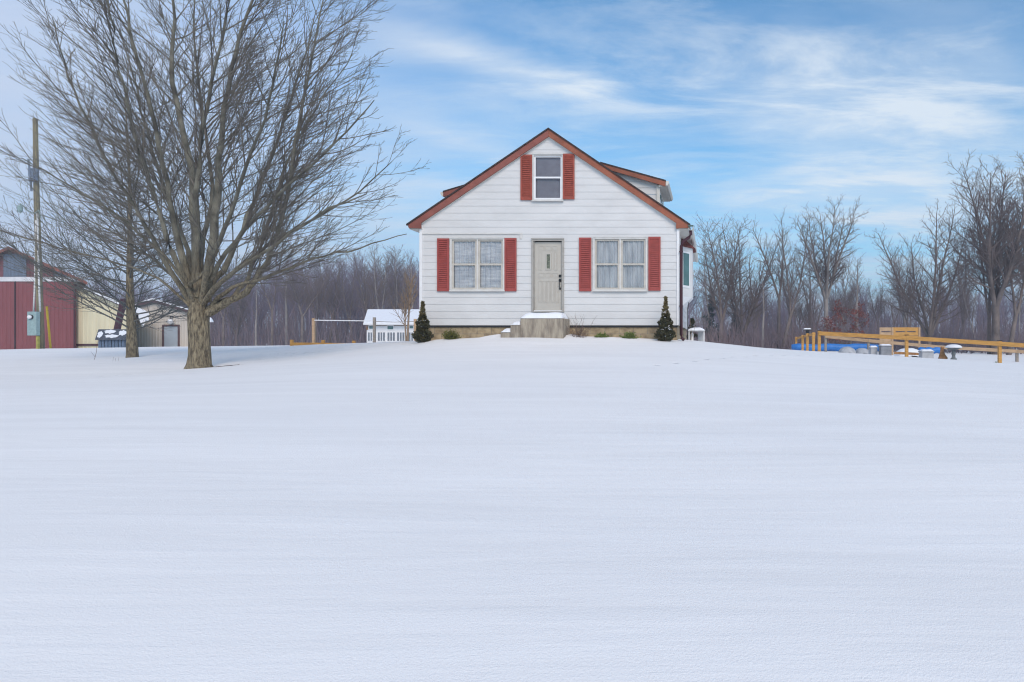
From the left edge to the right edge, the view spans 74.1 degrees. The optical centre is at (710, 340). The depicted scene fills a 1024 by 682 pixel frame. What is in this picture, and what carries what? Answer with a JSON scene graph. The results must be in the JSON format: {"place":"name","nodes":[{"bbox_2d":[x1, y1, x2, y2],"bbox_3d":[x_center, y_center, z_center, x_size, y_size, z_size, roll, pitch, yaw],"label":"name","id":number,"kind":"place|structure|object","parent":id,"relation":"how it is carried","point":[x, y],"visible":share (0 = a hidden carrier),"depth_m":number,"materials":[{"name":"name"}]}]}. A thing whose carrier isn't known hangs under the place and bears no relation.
{"place":"outdoors","nodes":[
{"label":"outdoors","id":0,"kind":"place"},
{"bbox_2d":[114,299,125,328],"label":"leaning beam","id":1,"kind":"structure","parent":0,"point":[117,325],"depth_m":44.18,"materials":[{"name":"red wood"}]},
{"bbox_2d":[0,334,1023,681],"bbox_3d":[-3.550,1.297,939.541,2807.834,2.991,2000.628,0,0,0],"label":"snowy ground","id":2,"kind":"structure","parent":0,"point":[500,508],"depth_m":4.50,"materials":[{"name":"white snow"}]},
{"bbox_2d":[16,118,44,348],"bbox_3d":[-40.258,-6.252,37.798,1.458,13.872,0.736,0,0,0],"label":"utility pole","id":3,"kind":"object","parent":2,"relation":"on","point":[35,323],"visible":0.71,"depth_m":37.87,"materials":[{"name":"weathered wood"},{"name":"blue grey metal"},{"name":"yellow plastic"}]},
{"bbox_2d":[0,247,87,349],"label":"red barn","id":4,"kind":"structure","parent":2,"relation":"on","point":[16,302],"depth_m":46.00,"materials":[{"name":"metal"}]},
{"bbox_2d":[46,306,51,347],"bbox_3d":[-40.316,-0.715,39.000,0.363,2.754,0.105,0,0,0],"label":"guy wire guard","id":5,"kind":"object","parent":2,"relation":"on","point":[48,328],"visible":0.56,"depth_m":38.96,"materials":[{"name":"yellow plastic"}]},
{"bbox_2d":[76,284,148,347],"bbox_3d":[-45.793,-1.481,49.001,4.070,5.362,12.032,0,0,-43],"label":"cream lean to","id":6,"kind":"object","parent":2,"relation":"on","point":[89,325],"visible":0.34,"depth_m":46.40,"materials":[{"name":"metal"}]},
{"bbox_2d":[95,329,137,347],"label":"well house","id":7,"kind":"structure","parent":2,"relation":"on","point":[112,338],"depth_m":40.02,"materials":[{"name":"wood"}]},
{"bbox_2d":[0,62,264,357],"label":"young maple tree","id":8,"kind":"object","parent":2,"relation":"on","point":[132,350],"visible":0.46,"depth_m":24.24,"materials":[{"name":"brown plant"}]},
{"bbox_2d":[120,285,163,301],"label":"bare tree","id":9,"kind":"object","parent":2,"relation":"on","point":[144,294],"visible":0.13,"depth_m":88.13,"materials":[{"name":"grey plant"}]},
{"bbox_2d":[135,298,213,346],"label":"tan shed","id":10,"kind":"structure","parent":2,"relation":"on","point":[175,336],"depth_m":52.00,"materials":[{"name":"metal"}]},
{"bbox_2d":[164,326,177,346],"bbox_3d":[-43.810,0.010,52.020,1.164,2.380,0.040,0,0,0],"label":"door","id":11,"kind":"structure","parent":10,"relation":"in","point":[171,338],"depth_m":51.99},
{"bbox_2d":[0,0,430,368],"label":"maple tree","id":12,"kind":"object","parent":2,"relation":"on","point":[199,278],"visible":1,"depth_m":16.78,"materials":[{"name":"grey plant"}]},
{"bbox_2d":[212,270,234,345],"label":"bare tree","id":13,"kind":"object","parent":2,"relation":"on","point":[223,335],"visible":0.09,"depth_m":84.33,"materials":[{"name":"brown plant"}]},
{"bbox_2d":[215,270,254,345],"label":"bare tree","id":14,"kind":"object","parent":2,"relation":"on","point":[239,321],"visible":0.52,"depth_m":88.17,"materials":[{"name":"plant"}]},
{"bbox_2d":[252,282,262,345],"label":"bare tree","id":15,"kind":"object","parent":2,"relation":"on","point":[256,304],"visible":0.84,"depth_m":83.90,"materials":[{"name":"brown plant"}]},
{"bbox_2d":[253,258,286,345],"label":"bare tree","id":16,"kind":"object","parent":2,"relation":"on","point":[272,310],"visible":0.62,"depth_m":83.97,"materials":[{"name":"plant"}]},
{"bbox_2d":[280,259,291,344],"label":"bare tree","id":17,"kind":"object","parent":2,"relation":"on","point":[286,316],"visible":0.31,"depth_m":87.25,"materials":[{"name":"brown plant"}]},
{"bbox_2d":[277,250,335,342],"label":"bare tree","id":18,"kind":"object","parent":2,"relation":"on","point":[294,289],"visible":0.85,"depth_m":82.84,"materials":[{"name":"plant"}]},
{"bbox_2d":[298,248,334,342],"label":"bare tree","id":19,"kind":"object","parent":2,"relation":"on","point":[323,295],"visible":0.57,"depth_m":88.14,"materials":[{"name":"plant"}]},
{"bbox_2d":[290,340,355,345],"bbox_3d":[-18.723,0.258,31.001,0.207,0.607,2.849,0,0,42],"label":"board fence","id":20,"kind":"object","parent":2,"relation":"on","point":[292,343],"visible":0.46,"depth_m":30.46,"materials":[{"name":"brown wood"}]},
{"bbox_2d":[308,242,346,342],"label":"bare tree","id":21,"kind":"object","parent":2,"relation":"on","point":[334,298],"visible":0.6,"depth_m":91.01,"materials":[{"name":"grey plant"}]},
{"bbox_2d":[318,261,348,342],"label":"bare tree","id":22,"kind":"object","parent":2,"relation":"on","point":[330,337],"visible":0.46,"depth_m":92.42,"materials":[{"name":"grey plant"}]},
{"bbox_2d":[335,255,358,340],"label":"bare tree","id":23,"kind":"object","parent":2,"relation":"on","point":[350,292],"visible":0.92,"depth_m":91.02,"materials":[{"name":"plant"}]},
{"bbox_2d":[312,317,416,342],"bbox_3d":[-19.456,-0.380,36.000,5.859,1.868,0.140,0,0,0],"label":"clothesline frame","id":24,"kind":"object","parent":2,"relation":"on","point":[374,329],"visible":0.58,"depth_m":35.94,"materials":[{"name":"brown wood"}]},
{"bbox_2d":[345,240,395,312],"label":"bare tree","id":25,"kind":"object","parent":2,"relation":"on","point":[365,300],"visible":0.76,"depth_m":86.91,"materials":[{"name":"brown plant"}]},
{"bbox_2d":[362,240,399,308],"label":"bare tree","id":26,"kind":"object","parent":2,"relation":"on","point":[375,291],"visible":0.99,"depth_m":81.03,"materials":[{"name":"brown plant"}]},
{"bbox_2d":[363,309,418,342],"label":"white outbuilding","id":27,"kind":"structure","parent":2,"relation":"on","point":[390,328],"depth_m":58.00,"materials":[{"name":"paint"}]},
{"bbox_2d":[367,332,372,341],"bbox_3d":[-30.711,-0.362,57.975,0.738,0.883,0.049,0,0,0],"label":"window","id":28,"kind":"structure","parent":27,"relation":"in","point":[369,334],"depth_m":57.98,"materials":[{"name":"white glass"}]},
{"bbox_2d":[377,332,385,341],"bbox_3d":[-29.797,-0.362,57.975,0.767,0.883,0.049,0,0,0],"label":"window","id":29,"kind":"structure","parent":27,"relation":"in","point":[381,336],"depth_m":57.97,"materials":[{"name":"white paint"}]},
{"bbox_2d":[387,325,393,329],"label":"window","id":30,"kind":"structure","parent":27,"relation":"in","point":[389,327],"depth_m":57.98,"materials":[{"name":"glass"}]},
{"bbox_2d":[387,332,395,341],"bbox_3d":[-28.913,-0.362,57.975,0.796,0.883,0.049,0,0,0],"label":"window","id":31,"kind":"structure","parent":27,"relation":"in","point":[391,336],"depth_m":57.98,"materials":[{"name":"white paint"}]},
{"bbox_2d":[396,332,404,340],"bbox_3d":[-28.043,-0.362,57.975,0.796,0.883,0.049,0,0,0],"label":"window","id":32,"kind":"structure","parent":27,"relation":"in","point":[400,336],"depth_m":57.98,"materials":[{"name":"white paint"}]},
{"bbox_2d":[409,332,413,340],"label":"window","id":33,"kind":"structure","parent":27,"relation":"in","point":[410,336],"depth_m":57.98,"materials":[{"name":"white paint"}]},
{"bbox_2d":[379,245,417,308],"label":"bare tree","id":34,"kind":"object","parent":2,"relation":"on","point":[396,287],"visible":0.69,"depth_m":88.02,"materials":[{"name":"grey plant"}]},
{"bbox_2d":[391,264,418,340],"bbox_3d":[-13.388,-1.614,28.188,1.079,3.562,1.238,0,0,31],"label":"ornamental tree","id":35,"kind":"object","parent":2,"relation":"on","point":[409,302],"visible":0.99,"depth_m":28.08,"materials":[{"name":"beige plant"}]},
{"bbox_2d":[405,250,417,308],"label":"bare tree","id":36,"kind":"object","parent":2,"relation":"on","point":[413,290],"visible":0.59,"depth_m":84.00,"materials":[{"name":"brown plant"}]},
{"bbox_2d":[411,301,434,342],"bbox_3d":[-8.212,-0.531,18.286,0.636,1.243,0.630,0,0,0],"label":"cedar shrub","id":37,"kind":"object","parent":2,"relation":"on","point":[421,333],"visible":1,"depth_m":18.21,"materials":[{"name":"green plant"}]},
{"bbox_2d":[441,328,461,339],"bbox_3d":[-7.431,-0.181,18.431,0.633,0.370,0.533,0,0,-24],"label":"shrub","id":38,"kind":"object","parent":2,"relation":"on","point":[449,335],"visible":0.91,"depth_m":18.34,"materials":[{"name":"green plant"}]},
{"bbox_2d":[501,312,569,338],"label":"concrete steps","id":39,"kind":"structure","parent":2,"relation":"on","point":[543,325],"depth_m":17.98,"materials":[{"name":"beige concrete"}]},
{"bbox_2d":[406,128,697,340],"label":"house","id":40,"kind":"structure","parent":2,"relation":"on","point":[548,220],"depth_m":18.86,"materials":[{"name":"white"}]},
{"bbox_2d":[449,237,504,290],"bbox_3d":[-6.859,-2.246,18.870,1.628,1.595,0.170,0,0,0],"label":"window","id":41,"kind":"structure","parent":40,"relation":"in","point":[476,263],"depth_m":18.91,"materials":[{"name":"white glass"}]},
{"bbox_2d":[532,153,563,200],"bbox_3d":[-4.784,-4.802,18.865,0.929,1.405,0.160,0,0,0],"label":"window","id":42,"kind":"structure","parent":40,"relation":"in","point":[547,168],"depth_m":18.94,"materials":[{"name":"white paint"}]},
{"bbox_2d":[535,242,561,309],"bbox_3d":[-4.783,-1.906,18.890,0.802,2.019,0.141,0,0,0],"label":"door","id":43,"kind":"structure","parent":40,"relation":"in","point":[548,255],"depth_m":18.91,"materials":[{"name":"paint"}]},
{"bbox_2d":[592,237,647,290],"bbox_3d":[-2.656,-2.250,18.870,1.619,1.604,0.169,0,0,0],"label":"window","id":44,"kind":"structure","parent":40,"relation":"in","point":[619,263],"depth_m":18.91,"materials":[{"name":"white glass"}]},
{"bbox_2d":[681,239,695,308],"bbox_3d":[-0.704,-2.225,21.300,0.440,2.250,2.200,0,0,0],"label":"bay window","id":45,"kind":"structure","parent":40,"relation":"in","point":[688,250],"depth_m":20.60,"materials":[{"name":"white"}]},
{"bbox_2d":[89,246,1023,345],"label":"wood","id":46,"kind":"object","parent":2,"relation":"on","point":[351,268],"visible":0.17,"depth_m":105.05,"materials":[{"name":"brown plant"}]},
{"bbox_2d":[96,272,1023,346],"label":"brush","id":47,"kind":"object","parent":2,"relation":"on","point":[245,338],"visible":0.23,"depth_m":91.05,"materials":[{"name":"brown plant"}]},
{"bbox_2d":[566,314,593,337],"bbox_3d":[-3.742,-0.451,18.322,0.988,0.782,0.513,0,0,0],"label":"twiggy bush","id":48,"kind":"object","parent":2,"relation":"on","point":[578,334],"visible":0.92,"depth_m":18.32,"materials":[{"name":"brown plant"}]},
{"bbox_2d":[594,331,611,337],"bbox_3d":[-3.118,-0.166,18.465,0.540,0.245,0.458,0,0,0],"label":"plant","id":49,"kind":"object","parent":2,"relation":"on","point":[601,335],"visible":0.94,"depth_m":18.38,"materials":[{"name":"green plant"}]},
{"bbox_2d":[619,331,641,338],"bbox_3d":[-2.314,-0.152,18.441,0.552,0.274,0.547,0,0,34],"label":"plant","id":50,"kind":"object","parent":2,"relation":"on","point":[627,335],"visible":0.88,"depth_m":18.39,"materials":[{"name":"green plant"}]},
{"bbox_2d":[654,296,675,340],"bbox_3d":[-1.288,-0.626,18.301,0.674,1.342,0.682,0,0,0],"label":"cedar shrub","id":51,"kind":"object","parent":2,"relation":"on","point":[665,331],"visible":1,"depth_m":18.20,"materials":[{"name":"green plant"}]},
{"bbox_2d":[687,296,695,339],"bbox_3d":[-0.627,-0.638,21.200,0.275,1.676,0.024,0,0,0],"label":"garden hook","id":52,"kind":"object","parent":2,"relation":"on","point":[687,320],"visible":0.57,"depth_m":21.19,"materials":[{"name":"black metal"}]},
{"bbox_2d":[686,318,697,338],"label":"potted conifer","id":53,"kind":"object","parent":2,"relation":"on","point":[692,320],"visible":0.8,"depth_m":23.45,"materials":[{"name":"green plant"}]},
{"bbox_2d":[688,327,704,341],"bbox_3d":[-0.495,-0.038,22.850,0.608,0.876,0.760,0,0,0],"label":"garden table","id":54,"kind":"object","parent":2,"relation":"on","point":[701,334],"visible":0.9,"depth_m":23.00,"materials":[{"name":"white paint"}]},
{"bbox_2d":[698,292,716,331],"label":"bare tree","id":55,"kind":"object","parent":2,"relation":"on","point":[703,321],"visible":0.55,"depth_m":82.41,"materials":[{"name":"plant"}]},
{"bbox_2d":[703,294,719,340],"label":"conifer","id":56,"kind":"object","parent":2,"relation":"on","point":[710,308],"visible":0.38,"depth_m":65.73,"materials":[{"name":"plant"}]},
{"bbox_2d":[695,245,732,328],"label":"bare tree","id":57,"kind":"object","parent":2,"relation":"on","point":[706,291],"visible":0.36,"depth_m":90.85,"materials":[{"name":"grey plant"}]},
{"bbox_2d":[694,212,759,342],"bbox_3d":[1.198,-5.765,64.077,7.158,14.102,6.781,0,0,-23],"label":"bare tree","id":58,"kind":"object","parent":2,"relation":"on","point":[715,274],"visible":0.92,"depth_m":63.76,"materials":[{"name":"brown plant"}]},
{"bbox_2d":[726,309,745,343],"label":"conifer","id":59,"kind":"object","parent":2,"relation":"on","point":[733,320],"visible":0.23,"depth_m":69.64,"materials":[{"name":"green plant"}]},
{"bbox_2d":[705,214,787,345],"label":"bare tree","id":60,"kind":"object","parent":2,"relation":"on","point":[735,310],"visible":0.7,"depth_m":65.81,"materials":[{"name":"plant"}]},
{"bbox_2d":[742,243,777,330],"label":"bare tree","id":61,"kind":"object","parent":2,"relation":"on","point":[756,281],"visible":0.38,"depth_m":89.34,"materials":[{"name":"grey plant"}]},
{"bbox_2d":[757,269,770,347],"bbox_3d":[4.943,-2.816,59.886,1.473,7.917,1.470,0,0,33],"label":"bare tree","id":62,"kind":"object","parent":2,"relation":"on","point":[764,310],"visible":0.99,"depth_m":59.91,"materials":[{"name":"grey plant"}]},
{"bbox_2d":[744,207,798,347],"bbox_3d":[6.224,-6.141,63.814,5.369,15.056,3.376,0,0,-36],"label":"bare tree","id":63,"kind":"object","parent":2,"relation":"on","point":[778,297],"visible":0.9,"depth_m":63.86,"materials":[{"name":"brown plant"}]},
{"bbox_2d":[770,237,796,338],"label":"bare tree","id":64,"kind":"object","parent":2,"relation":"on","point":[786,300],"visible":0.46,"depth_m":86.97,"materials":[{"name":"plant"}]},
{"bbox_2d":[771,213,820,348],"bbox_3d":[7.893,-5.328,60.601,4.745,13.255,3.783,0,0,38],"label":"bare tree","id":65,"kind":"object","parent":2,"relation":"on","point":[791,310],"visible":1,"depth_m":59.99,"materials":[{"name":"plant"}]},
{"bbox_2d":[785,284,816,329],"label":"bare tree","id":66,"kind":"object","parent":2,"relation":"on","point":[795,313],"visible":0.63,"depth_m":83.70,"materials":[{"name":"brown plant"}]},
{"bbox_2d":[788,256,818,333],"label":"bare tree","id":67,"kind":"object","parent":2,"relation":"on","point":[806,290],"visible":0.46,"depth_m":84.31,"materials":[{"name":"plant"}]},
{"bbox_2d":[795,332,815,350],"bbox_3d":[6.233,0.305,42.497,0.262,1.547,13.180,0,0,3],"label":"board fence","id":68,"kind":"object","parent":2,"relation":"on","point":[812,334],"visible":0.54,"depth_m":39.92,"materials":[{"name":"brown wood"}]},
{"bbox_2d":[791,274,828,338],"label":"bare tree","id":69,"kind":"object","parent":2,"relation":"on","point":[816,316],"visible":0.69,"depth_m":82.41,"materials":[{"name":"plant"}]},
{"bbox_2d":[789,193,868,342],"bbox_3d":[11.640,-6.361,62.352,7.656,15.687,6.570,0,0,31],"label":"bare tree","id":70,"kind":"object","parent":2,"relation":"on","point":[826,280],"visible":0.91,"depth_m":62.54,"materials":[{"name":"brown plant"}]},
{"bbox_2d":[791,343,878,350],"bbox_3d":[8.988,0.494,46.000,6.321,0.597,0.555,0,0,0],"label":"rolled tarp","id":71,"kind":"object","parent":2,"relation":"on","point":[830,347],"visible":0.54,"depth_m":45.78,"materials":[{"name":"blue plastic"}]},
{"bbox_2d":[822,248,859,331],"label":"bare tree","id":72,"kind":"object","parent":2,"relation":"on","point":[842,297],"visible":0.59,"depth_m":87.25,"materials":[{"name":"grey plant"}]},
{"bbox_2d":[817,299,871,343],"bbox_3d":[12.027,-1.408,57.107,4.841,5.020,2.620,0,0,0],"label":"russet oak","id":73,"kind":"object","parent":2,"relation":"on","point":[855,326],"visible":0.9,"depth_m":57.05,"materials":[{"name":"brown plant"}]},
{"bbox_2d":[828,276,861,329],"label":"bare tree","id":74,"kind":"object","parent":2,"relation":"on","point":[852,302],"visible":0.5,"depth_m":88.10,"materials":[{"name":"grey plant"}]},
{"bbox_2d":[838,347,855,352],"bbox_3d":[8.540,0.649,40.000,1.000,0.561,1.400,0,0,0],"label":"covered mound","id":75,"kind":"object","parent":2,"relation":"on","point":[846,350],"visible":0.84,"depth_m":39.43,"materials":[{"name":"white snow"}]},
{"bbox_2d":[688,311,1023,353],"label":"scrub","id":76,"kind":"object","parent":2,"relation":"on","point":[769,341],"visible":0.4,"depth_m":61.53,"materials":[{"name":"brown plant"}]},
{"bbox_2d":[848,255,865,341],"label":"bare tree","id":77,"kind":"object","parent":2,"relation":"on","point":[857,297],"visible":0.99,"depth_m":79.98,"materials":[{"name":"grey plant"}]},
{"bbox_2d":[855,348,868,353],"bbox_3d":[9.598,0.713,40.500,0.891,0.516,1.400,0,0,0],"label":"covered mound","id":78,"kind":"object","parent":2,"relation":"on","point":[862,351],"visible":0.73,"depth_m":39.93,"materials":[{"name":"white snow"}]},
{"bbox_2d":[868,346,877,353],"bbox_3d":[9.856,0.618,38.800,0.462,0.644,0.660,0,0,0],"label":"storage box","id":79,"kind":"object","parent":2,"relation":"on","point":[872,349],"visible":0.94,"depth_m":38.50,"materials":[{"name":"grey plastic"}]},
{"bbox_2d":[861,275,890,328],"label":"bare tree","id":80,"kind":"object","parent":2,"relation":"on","point":[877,306],"visible":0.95,"depth_m":91.00,"materials":[{"name":"grey plant"}]},
{"bbox_2d":[878,344,891,354],"bbox_3d":[10.450,0.581,38.300,0.684,0.769,0.660,0,0,0],"label":"storage box","id":81,"kind":"object","parent":2,"relation":"on","point":[885,349],"visible":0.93,"depth_m":38.00,"materials":[{"name":"grey plastic"}]},
{"bbox_2d":[884,283,910,348],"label":"bare tree","id":82,"kind":"object","parent":2,"relation":"on","point":[894,307],"visible":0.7,"depth_m":84.24,"materials":[{"name":"brown plant"}]},
{"bbox_2d":[879,327,919,354],"bbox_3d":[12.736,0.148,43.020,2.726,2.103,0.120,0,0,0],"label":"wooden screen","id":83,"kind":"object","parent":2,"relation":"on","point":[892,330],"visible":0.77,"depth_m":43.00,"materials":[{"name":"brown wood"}]},
{"bbox_2d":[875,239,926,331],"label":"bare tree","id":84,"kind":"object","parent":2,"relation":"on","point":[899,298],"visible":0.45,"depth_m":89.33,"materials":[{"name":"grey plant"}]},
{"bbox_2d":[890,255,918,346],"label":"bare tree","id":85,"kind":"object","parent":2,"relation":"on","point":[904,314],"visible":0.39,"depth_m":89.38,"materials":[{"name":"plant"}]},
{"bbox_2d":[894,348,918,356],"bbox_3d":[11.451,0.747,37.000,1.517,0.665,1.400,0,0,0],"label":"arched cover","id":86,"kind":"object","parent":2,"relation":"on","point":[910,350],"visible":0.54,"depth_m":36.51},
{"bbox_2d":[894,352,918,354],"bbox_3d":[10.970,0.710,35.500,1.568,0.211,0.060,0,0,0],"label":"timber","id":87,"kind":"object","parent":2,"relation":"on","point":[910,353],"visible":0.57,"depth_m":35.47,"materials":[{"name":"brown wood"}]},
{"bbox_2d":[817,330,1023,362],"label":"board fence","id":88,"kind":"object","parent":2,"relation":"on","point":[999,344],"visible":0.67,"depth_m":31.04,"materials":[{"name":"brown wood"}]},
{"bbox_2d":[864,198,981,344],"bbox_3d":[20.198,-5.561,58.666,8.636,14.203,11.024,0,0,-24],"label":"bare tree","id":89,"kind":"object","parent":2,"relation":"on","point":[938,296],"visible":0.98,"depth_m":57.39,"materials":[{"name":"brown plant"}]},
{"bbox_2d":[918,349,933,357],"bbox_3d":[11.560,0.739,34.300,0.680,0.567,0.660,0,0,0],"label":"storage box","id":90,"kind":"object","parent":2,"relation":"on","point":[926,353],"visible":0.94,"depth_m":34.00,"materials":[{"name":"grey plastic"}]},
{"bbox_2d":[918,347,939,353],"bbox_3d":[12.714,0.561,37.000,1.391,0.409,0.369,0,0,0],"label":"rolled tarp","id":91,"kind":"object","parent":2,"relation":"on","point":[936,349],"visible":0.44,"depth_m":36.87,"materials":[{"name":"blue plastic"}]},
{"bbox_2d":[938,347,947,358],"bbox_3d":[11.792,0.638,32.489,0.497,0.684,0.491,0,0,0],"label":"tree stump","id":92,"kind":"object","parent":2,"relation":"on","point":[942,355],"visible":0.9,"depth_m":32.38,"materials":[{"name":"brown wood"}]},
{"bbox_2d":[945,344,961,359],"bbox_3d":[12.160,0.591,32.000,0.820,0.813,0.820,0,0,0],"label":"bird bath","id":93,"kind":"object","parent":2,"relation":"on","point":[953,347],"visible":0.94,"depth_m":31.85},
{"bbox_2d":[937,226,981,346],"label":"bare tree","id":94,"kind":"object","parent":2,"relation":"on","point":[955,288],"visible":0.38,"depth_m":89.94,"materials":[{"name":"brown plant"}]},
{"bbox_2d":[955,275,972,336],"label":"bare tree","id":95,"kind":"object","parent":2,"relation":"on","point":[964,306],"visible":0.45,"depth_m":88.86,"materials":[{"name":"brown plant"}]},
{"bbox_2d":[954,269,982,339],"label":"bare tree","id":96,"kind":"object","parent":2,"relation":"on","point":[973,307],"visible":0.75,"depth_m":86.18,"materials":[{"name":"grey plant"}]},
{"bbox_2d":[932,150,1023,354],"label":"bare tree","id":97,"kind":"object","parent":2,"relation":"on","point":[988,272],"visible":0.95,"depth_m":55.21,"materials":[{"name":"plant"}]},
{"bbox_2d":[950,166,1023,353],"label":"bare tree","id":98,"kind":"object","parent":2,"relation":"on","point":[989,305],"visible":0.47,"depth_m":56.84,"materials":[{"name":"brown plant"}]},
{"bbox_2d":[986,210,1023,354],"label":"bare tree","id":99,"kind":"object","parent":2,"relation":"on","point":[1014,323],"visible":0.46,"depth_m":55.41,"materials":[{"name":"brown plant"}]},
{"bbox_2d":[991,179,1023,281],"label":"bare tree","id":100,"kind":"object","parent":2,"relation":"on","point":[1012,234],"visible":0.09,"depth_m":59.01,"materials":[{"name":"brown plant"}]},
{"bbox_2d":[1015,281,1023,341],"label":"bare tree","id":101,"kind":"object","parent":2,"relation":"on","point":[1020,309],"visible":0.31,"depth_m":86.29,"materials":[{"name":"grey plant"}]},
{"bbox_2d":[0,0,1023,340],"label":"sky","id":102,"kind":"structure","parent":0,"point":[746,108],"materials":[{"name":"blue"}]}
]}

